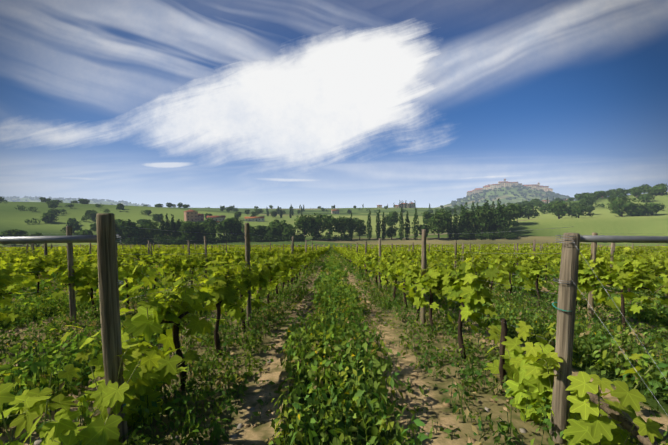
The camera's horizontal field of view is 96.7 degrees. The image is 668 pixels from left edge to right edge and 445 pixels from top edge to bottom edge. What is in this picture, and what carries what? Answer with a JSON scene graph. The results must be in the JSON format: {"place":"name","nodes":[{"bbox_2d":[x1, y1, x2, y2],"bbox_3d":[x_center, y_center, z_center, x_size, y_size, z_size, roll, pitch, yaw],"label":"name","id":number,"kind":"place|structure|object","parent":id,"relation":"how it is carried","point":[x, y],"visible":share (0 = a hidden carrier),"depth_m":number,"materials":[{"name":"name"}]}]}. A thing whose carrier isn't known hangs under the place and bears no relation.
{"place":"outdoors","nodes":[
{"label":"outdoors","id":0,"kind":"place"},
{"bbox_2d":[0,191,665,246],"bbox_3d":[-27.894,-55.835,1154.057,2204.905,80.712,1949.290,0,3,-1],"label":"tree","id":1,"kind":"object","parent":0,"point":[284,231],"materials":[{"name":"green plant"}]},
{"bbox_2d":[0,187,667,444],"bbox_3d":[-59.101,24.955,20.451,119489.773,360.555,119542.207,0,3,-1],"label":"ground","id":2,"kind":"structure","parent":0,"point":[602,220],"depth_m":4.30,"materials":[{"name":"green plant"}]},
{"bbox_2d":[1,251,657,393],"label":"vine trunks","id":3,"kind":"object","parent":2,"relation":"on","point":[502,370],"visible":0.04,"depth_m":3.68,"materials":[{"name":"brown plant"}]},
{"bbox_2d":[0,248,667,444],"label":"vine shoots","id":4,"kind":"object","parent":3,"relation":"attached to","point":[46,410],"visible":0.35,"depth_m":2.57,"materials":[{"name":"green plant"}]},
{"bbox_2d":[0,247,667,444],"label":"vine leaves","id":5,"kind":"object","parent":4,"relation":"attached to","point":[603,428],"visible":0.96,"depth_m":2.44,"materials":[{"name":"green plant"}]},
{"bbox_2d":[26,213,633,443],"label":"vineyard posts","id":6,"kind":"object","parent":2,"relation":"on","point":[107,253],"visible":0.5,"depth_m":2.00,"materials":[{"name":"brown wood"}]},
{"bbox_2d":[0,226,667,415],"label":"vineyard wires and bars","id":7,"kind":"object","parent":6,"relation":"attached to","point":[27,240],"visible":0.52,"depth_m":2.00,"materials":[{"name":"grey metal"}]},
{"bbox_2d":[123,302,570,405],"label":"vine ties","id":8,"kind":"object","parent":6,"relation":"attached to","point":[552,304],"visible":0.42,"depth_m":2.01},
{"bbox_2d":[2,243,664,254],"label":"grapevines","id":9,"kind":"object","parent":2,"relation":"on","point":[130,246],"visible":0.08,"depth_m":61.23,"materials":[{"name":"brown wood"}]},
{"bbox_2d":[0,278,667,444],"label":"weeds","id":10,"kind":"object","parent":2,"relation":"on","point":[382,390],"visible":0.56,"depth_m":3.06,"materials":[{"name":"green plant"}]},
{"bbox_2d":[0,247,667,293],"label":"vine leaves","id":11,"kind":"object","parent":2,"relation":"on","point":[194,260],"visible":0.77,"depth_m":11.02,"materials":[{"name":"green plant"}]},
{"bbox_2d":[0,183,667,213],"bbox_3d":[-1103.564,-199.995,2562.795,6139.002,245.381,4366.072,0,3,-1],"label":"hills","id":12,"kind":"structure","parent":2,"relation":"on","point":[656,189],"depth_m":723.78,"materials":[{"name":"green plant"}]},
{"bbox_2d":[0,243,667,256],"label":"vine leaves","id":13,"kind":"object","parent":2,"relation":"on","point":[323,249],"visible":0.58,"depth_m":41.70,"materials":[{"name":"green plant"}]},
{"bbox_2d":[4,276,665,444],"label":"soil clods","id":14,"kind":"object","parent":2,"relation":"on","point":[234,436],"visible":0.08,"depth_m":2.80,"materials":[{"name":"brown soil"}]},
{"bbox_2d":[3,247,667,309],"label":"vine leaves","id":15,"kind":"object","parent":2,"relation":"on","point":[331,268],"visible":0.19,"depth_m":10.18,"materials":[{"name":"green plant"}]},
{"bbox_2d":[586,392,659,444],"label":"post strut","id":16,"kind":"object","parent":2,"relation":"on","point":[626,424],"visible":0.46,"depth_m":1.74,"materials":[{"name":"brown wood"}]},
{"bbox_2d":[0,0,667,206],"label":"sky","id":17,"kind":"structure","parent":0,"point":[196,103],"materials":[{"name":"blue"}]},
{"bbox_2d":[184,179,601,223],"bbox_3d":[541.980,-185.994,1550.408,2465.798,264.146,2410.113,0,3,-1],"label":"building walls","id":18,"kind":"structure","parent":0,"point":[191,215],"depth_m":882.40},
{"bbox_2d":[188,182,548,220],"bbox_3d":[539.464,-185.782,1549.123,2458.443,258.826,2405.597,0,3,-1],"label":"roofs","id":19,"kind":"structure","parent":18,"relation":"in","point":[379,207],"depth_m":900.84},
{"bbox_2d":[184,181,566,221],"bbox_3d":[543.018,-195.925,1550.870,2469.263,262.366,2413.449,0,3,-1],"label":"buildings","id":20,"kind":"structure","parent":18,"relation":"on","point":[377,205],"depth_m":640.31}
]}

